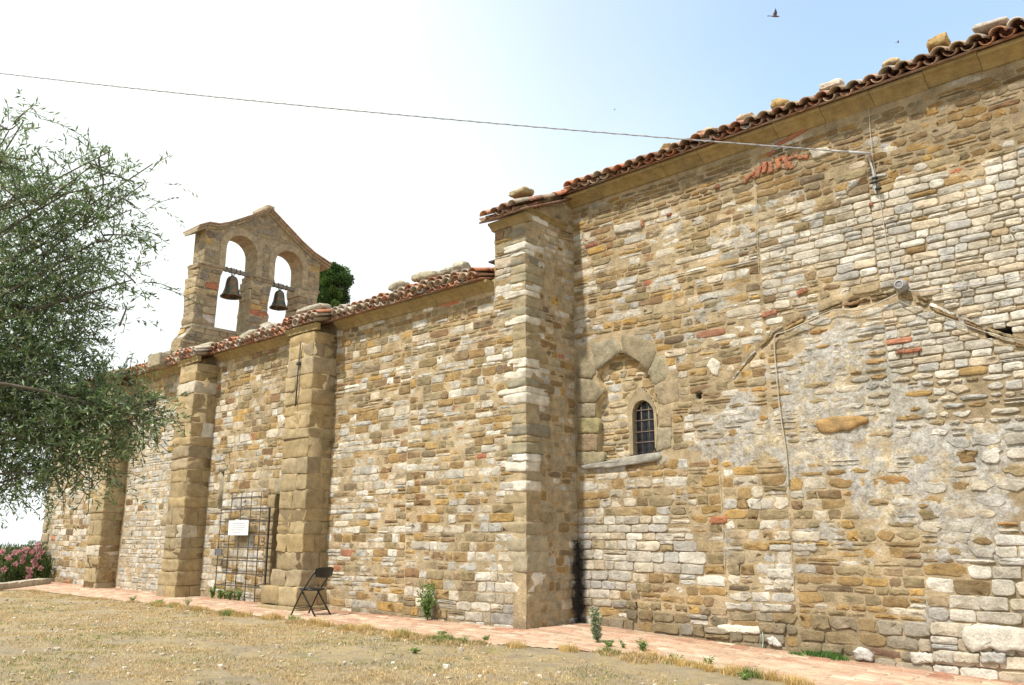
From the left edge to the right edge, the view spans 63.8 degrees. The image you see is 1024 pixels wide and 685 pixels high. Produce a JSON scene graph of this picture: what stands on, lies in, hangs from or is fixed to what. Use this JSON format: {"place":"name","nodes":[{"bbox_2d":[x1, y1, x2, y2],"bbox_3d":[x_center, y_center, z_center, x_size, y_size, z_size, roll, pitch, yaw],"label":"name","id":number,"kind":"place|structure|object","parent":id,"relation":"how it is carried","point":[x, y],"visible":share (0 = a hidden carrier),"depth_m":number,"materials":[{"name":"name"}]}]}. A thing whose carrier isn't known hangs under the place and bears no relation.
{"place":"outdoors","nodes":[
{"label":"outdoors","id":0,"kind":"place"},
{"bbox_2d":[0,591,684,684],"bbox_3d":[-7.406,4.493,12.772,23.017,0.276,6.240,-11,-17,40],"label":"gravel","id":1,"kind":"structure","parent":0,"point":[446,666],"depth_m":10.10,"materials":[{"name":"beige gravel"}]},
{"bbox_2d":[0,558,815,684],"bbox_3d":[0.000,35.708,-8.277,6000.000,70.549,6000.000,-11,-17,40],"label":"ground","id":2,"kind":"structure","parent":0,"point":[688,674],"depth_m":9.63,"materials":[{"name":"beige plant"}]},
{"bbox_2d":[0,578,51,589],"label":"kerb wall","id":3,"kind":"structure","parent":2,"relation":"on","point":[22,583],"depth_m":21.83,"materials":[{"name":"stone"}]},
{"bbox_2d":[0,540,55,581],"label":"oleander bush","id":4,"kind":"object","parent":2,"relation":"on","point":[18,562],"visible":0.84,"depth_m":24.06,"materials":[{"name":"pink plant"}]},
{"bbox_2d":[0,88,199,531],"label":"olive tree","id":5,"kind":"object","parent":2,"relation":"on","point":[39,403],"visible":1,"depth_m":6.19,"materials":[{"name":"green plant"}]},
{"bbox_2d":[317,261,354,307],"bbox_3d":[-7.227,2.735,31.849,2.122,12.255,1.953,-3,-13,11],"label":"cypress tree","id":6,"kind":"object","parent":2,"relation":"on","point":[336,280],"visible":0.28,"depth_m":32.49,"materials":[{"name":"green plant"}]},
{"bbox_2d":[406,647,421,652],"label":"weed","id":7,"kind":"object","parent":2,"relation":"on","point":[413,650],"visible":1,"depth_m":9.97,"materials":[{"name":"green plant"}]},
{"bbox_2d":[39,16,1023,682],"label":"church","id":8,"kind":"structure","parent":2,"relation":"on","point":[565,410],"depth_m":12.63,"materials":[{"name":"stone"}]},
{"bbox_2d":[197,342,213,346],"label":"roof stone","id":9,"kind":"object","parent":8,"relation":"on","point":[206,344],"visible":0.27,"depth_m":19.66,"materials":[{"name":"beige stone"}]},
{"bbox_2d":[215,465,227,514],"bbox_3d":[-6.492,3.381,18.837,0.440,1.100,0.376,-11,-17,40],"label":"slit window","id":10,"kind":"structure","parent":8,"relation":"in","point":[222,484],"depth_m":18.75,"materials":[{"name":"stone"}]},
{"bbox_2d":[220,267,249,299],"bbox_3d":[-7.832,-1.637,22.990,0.587,0.929,0.893,-2,-13,10],"label":"church bell","id":11,"kind":"object","parent":8,"relation":"hanging from","point":[231,291],"visible":0.94,"depth_m":22.91,"materials":[{"name":"brown metal"}]},
{"bbox_2d":[228,520,248,534],"bbox_3d":[-5.884,3.983,17.671,0.800,0.310,0.012,-11,-17,40],"label":"notice sign","id":12,"kind":"object","parent":8,"relation":"attached to","point":[238,527],"visible":1,"depth_m":17.65,"materials":[{"name":"white paper"}]},
{"bbox_2d":[238,329,256,338],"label":"roof stone","id":13,"kind":"object","parent":8,"relation":"on","point":[248,332],"visible":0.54,"depth_m":18.41,"materials":[{"name":"beige stone"}]},
{"bbox_2d":[259,321,276,329],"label":"roof stone","id":14,"kind":"object","parent":8,"relation":"on","point":[268,324],"visible":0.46,"depth_m":18.03,"materials":[{"name":"beige stone"}]},
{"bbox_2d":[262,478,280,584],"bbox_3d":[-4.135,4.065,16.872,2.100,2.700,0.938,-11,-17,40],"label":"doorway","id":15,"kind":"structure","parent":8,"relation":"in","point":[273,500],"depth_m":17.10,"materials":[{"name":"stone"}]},
{"bbox_2d":[269,282,294,310],"bbox_3d":[-6.818,-1.329,24.084,0.530,0.837,0.922,-3,-13,15],"label":"church bell","id":16,"kind":"object","parent":8,"relation":"hanging from","point":[278,303],"visible":0.92,"depth_m":24.00,"materials":[{"name":"brown metal"}]},
{"bbox_2d":[296,303,331,313],"bbox_3d":[-4.086,-0.682,16.983,0.986,0.165,0.334,-11,-17,40],"label":"roof stone","id":17,"kind":"object","parent":8,"relation":"on","point":[314,306],"visible":0.69,"depth_m":16.74,"materials":[{"name":"beige stone"}]},
{"bbox_2d":[388,280,409,291],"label":"roof stone","id":18,"kind":"object","parent":8,"relation":"on","point":[393,286],"visible":0.73,"depth_m":15.31,"materials":[{"name":"beige stone"}]},
{"bbox_2d":[411,271,437,282],"bbox_3d":[-1.533,-1.191,14.918,0.671,0.188,0.335,-11,-17,40],"label":"roof stone","id":19,"kind":"object","parent":8,"relation":"on","point":[420,276],"visible":0.59,"depth_m":14.78,"materials":[{"name":"beige stone"}]},
{"bbox_2d":[0,73,870,154],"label":"overhead cable","id":20,"kind":"object","parent":8,"relation":"attached to","point":[858,152],"visible":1,"depth_m":12.72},
{"bbox_2d":[867,155,881,193],"bbox_3d":[4.860,-2.261,11.010,0.129,0.555,0.069,-11,-17,40],"label":"cable bundle","id":21,"kind":"object","parent":20,"relation":"hanging from","point":[874,181],"visible":1,"depth_m":11.00,"materials":[{"name":"white plastic"}]},
{"bbox_2d":[437,267,451,274],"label":"roof stone","id":22,"kind":"object","parent":8,"relation":"on","point":[445,270],"visible":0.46,"depth_m":14.46,"materials":[{"name":"beige stone"}]},
{"bbox_2d":[451,260,470,272],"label":"roof stone","id":23,"kind":"object","parent":8,"relation":"on","point":[458,266],"visible":0.67,"depth_m":14.24,"materials":[{"name":"beige stone"}]},
{"bbox_2d":[508,186,533,198],"bbox_3d":[0.160,-2.560,14.157,0.429,0.151,0.318,-11,-17,40],"label":"roof stone","id":24,"kind":"object","parent":8,"relation":"on","point":[523,191],"visible":0.85,"depth_m":14.05,"materials":[{"name":"beige stone"}]},
{"bbox_2d":[564,181,585,188],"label":"roof stone","id":25,"kind":"object","parent":8,"relation":"on","point":[573,184],"visible":0.31,"depth_m":14.57,"materials":[{"name":"stone"}]},
{"bbox_2d":[627,387,657,454],"bbox_3d":[2.144,1.260,13.160,0.556,1.071,0.226,-11,-17,40],"label":"window","id":26,"kind":"structure","parent":8,"relation":"in","point":[641,410],"depth_m":13.19,"materials":[{"name":"stone"}]},
{"bbox_2d":[660,143,670,151],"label":"roof stone","id":27,"kind":"object","parent":8,"relation":"on","point":[665,145],"visible":0.23,"depth_m":13.36,"materials":[{"name":"beige stone"}]},
{"bbox_2d":[696,127,718,142],"bbox_3d":[3.096,-3.283,12.995,0.381,0.191,0.292,-11,-17,40],"label":"roof stone","id":28,"kind":"object","parent":8,"relation":"on","point":[704,130],"visible":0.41,"depth_m":12.90,"materials":[{"name":"beige stone"}]},
{"bbox_2d":[736,112,758,124],"bbox_3d":[3.599,-3.412,12.566,0.304,0.138,0.290,-11,-17,40],"label":"roof stone","id":29,"kind":"object","parent":8,"relation":"on","point":[740,117],"visible":0.41,"depth_m":12.49,"materials":[{"name":"beige stone"}]},
{"bbox_2d":[770,98,790,111],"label":"roof stone","id":30,"kind":"object","parent":8,"relation":"on","point":[777,102],"visible":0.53,"depth_m":12.12,"materials":[{"name":"beige stone"}]},
{"bbox_2d":[819,78,844,95],"bbox_3d":[4.563,-3.640,11.729,0.334,0.130,0.265,-11,-17,40],"label":"roof stone","id":31,"kind":"object","parent":8,"relation":"on","point":[830,84],"visible":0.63,"depth_m":11.64,"materials":[{"name":"beige stone"}]},
{"bbox_2d":[774,292,901,485],"bbox_3d":[4.344,0.648,10.850,1.780,2.395,0.033,-12,-18,42],"label":"wall cable","id":32,"kind":"object","parent":8,"relation":"attached to","point":[776,368],"depth_m":11.27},
{"bbox_2d":[868,107,895,280],"bbox_3d":[4.916,-2.103,10.968,0.129,2.762,0.049,-6,-14,24],"label":"wall wire","id":33,"kind":"object","parent":8,"relation":"attached to","point":[879,195],"depth_m":10.95,"materials":[{"name":"grey metal"}]},
{"bbox_2d":[882,57,900,71],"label":"roof stone","id":34,"kind":"object","parent":8,"relation":"on","point":[892,61],"visible":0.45,"depth_m":11.11,"materials":[{"name":"beige stone"}]},
{"bbox_2d":[893,279,908,292],"bbox_3d":[4.982,-0.728,10.532,0.171,0.170,0.160,-11,-17,40],"label":"wall lamp","id":35,"kind":"object","parent":8,"relation":"attached to","point":[901,285],"visible":1,"depth_m":10.48,"materials":[{"name":"metal"}]},
{"bbox_2d":[926,32,950,53],"bbox_3d":[5.617,-3.927,10.836,0.275,0.177,0.287,-11,-17,40],"label":"roof stone","id":36,"kind":"object","parent":8,"relation":"on","point":[941,39],"visible":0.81,"depth_m":10.74,"materials":[{"name":"beige stone"}]},
{"bbox_2d":[896,299,1023,340],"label":"wall cable","id":37,"kind":"object","parent":8,"relation":"attached to","point":[962,323],"depth_m":9.96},
{"bbox_2d":[908,275,1023,291],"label":"wall cable","id":38,"kind":"object","parent":8,"relation":"attached to","point":[967,285],"depth_m":10.01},
{"bbox_2d":[972,16,1011,37],"bbox_3d":[6.090,-3.991,10.424,0.410,0.103,0.314,-11,-17,40],"label":"roof stone","id":39,"kind":"object","parent":8,"relation":"on","point":[984,27],"visible":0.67,"depth_m":10.35,"materials":[{"name":"beige stone"}]},
{"bbox_2d":[737,669,749,679],"bbox_3d":[2.491,3.574,8.860,0.153,0.121,0.158,-5,-14,19],"label":"weed","id":40,"kind":"object","parent":2,"relation":"on","point":[743,676],"visible":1,"depth_m":8.84,"materials":[{"name":"green plant"}]},
{"bbox_2d":[0,581,1023,684],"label":"path","id":41,"kind":"structure","parent":0,"point":[825,671],"depth_m":11.14,"materials":[{"name":"stone"}]},
{"bbox_2d":[184,597,191,605],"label":"weed","id":42,"kind":"object","parent":41,"relation":"on","point":[187,603],"visible":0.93,"depth_m":16.09,"materials":[{"name":"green plant"}]},
{"bbox_2d":[209,586,216,597],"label":"weed","id":43,"kind":"object","parent":41,"relation":"on","point":[212,594],"visible":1,"depth_m":18.00,"materials":[{"name":"green plant"}]},
{"bbox_2d":[216,587,224,598],"bbox_3d":[-6.296,5.425,17.780,0.198,0.263,0.194,7,-15,-27],"label":"weed","id":44,"kind":"object","parent":41,"relation":"on","point":[220,592],"visible":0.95,"depth_m":17.75,"materials":[{"name":"green plant"}]},
{"bbox_2d":[224,589,233,599],"bbox_3d":[-6.035,5.372,17.528,0.206,0.252,0.194,3,-13,-12],"label":"weed","id":45,"kind":"object","parent":41,"relation":"on","point":[230,593],"visible":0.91,"depth_m":17.51,"materials":[{"name":"green plant"}]},
{"bbox_2d":[235,586,243,600],"bbox_3d":[-5.749,5.295,17.327,0.183,0.311,0.175,3,-13,-14],"label":"weed","id":46,"kind":"object","parent":41,"relation":"on","point":[239,593],"visible":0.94,"depth_m":17.29,"materials":[{"name":"green plant"}]},
{"bbox_2d":[290,567,333,616],"bbox_3d":[-3.476,4.342,14.361,0.566,0.824,0.483,-7,-15,27],"label":"folding chair","id":47,"kind":"object","parent":41,"relation":"on","point":[324,572],"visible":0.98,"depth_m":14.26,"materials":[{"name":"black metal"}]},
{"bbox_2d":[416,581,436,619],"bbox_3d":[-1.380,4.244,13.501,0.360,0.631,0.377,-11,-17,40],"label":"wall plant","id":48,"kind":"object","parent":41,"relation":"on","point":[427,603],"depth_m":13.46,"materials":[{"name":"green plant"}]},
{"bbox_2d":[588,607,602,641],"bbox_3d":[1.133,3.830,11.148,0.212,0.475,0.223,5,-14,-22],"label":"mullein","id":49,"kind":"object","parent":41,"relation":"on","point":[596,628],"visible":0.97,"depth_m":11.12,"materials":[{"name":"green plant"}]},
{"bbox_2d":[601,640,613,646],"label":"weed","id":50,"kind":"object","parent":41,"relation":"on","point":[607,643],"visible":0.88,"depth_m":10.75,"materials":[{"name":"green plant"}]},
{"bbox_2d":[618,639,626,647],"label":"weed","id":51,"kind":"object","parent":41,"relation":"on","point":[622,644],"visible":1,"depth_m":10.70,"materials":[{"name":"green plant"}]},
{"bbox_2d":[635,637,648,650],"bbox_3d":[1.681,3.858,10.524,0.158,0.197,0.201,-11,-17,40],"label":"weed","id":52,"kind":"object","parent":41,"relation":"on","point":[642,645],"visible":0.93,"depth_m":10.50,"materials":[{"name":"green plant"}]},
{"bbox_2d":[703,656,715,663],"bbox_3d":[2.320,3.740,9.673,0.157,0.116,0.167,-3,-13,14],"label":"weed","id":53,"kind":"object","parent":41,"relation":"on","point":[705,660],"visible":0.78,"depth_m":9.69,"materials":[{"name":"green plant"}]},
{"bbox_2d":[787,649,848,660],"bbox_3d":[3.871,3.939,10.423,0.816,0.108,0.263,-11,-17,40],"label":"grass tuft","id":54,"kind":"object","parent":41,"relation":"on","point":[834,656],"visible":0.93,"depth_m":10.38,"materials":[{"name":"green plant"}]},
{"bbox_2d":[0,0,1023,548],"label":"sky","id":55,"kind":"structure","parent":0,"point":[386,198],"materials":[{"name":"white"}]},
{"bbox_2d":[767,8,779,16],"bbox_3d":[7.932,-9.985,24.979,0.378,0.240,0.199,-4,-14,16],"label":"bird","id":56,"kind":"object","parent":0,"point":[775,13],"visible":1,"depth_m":24.93}
]}

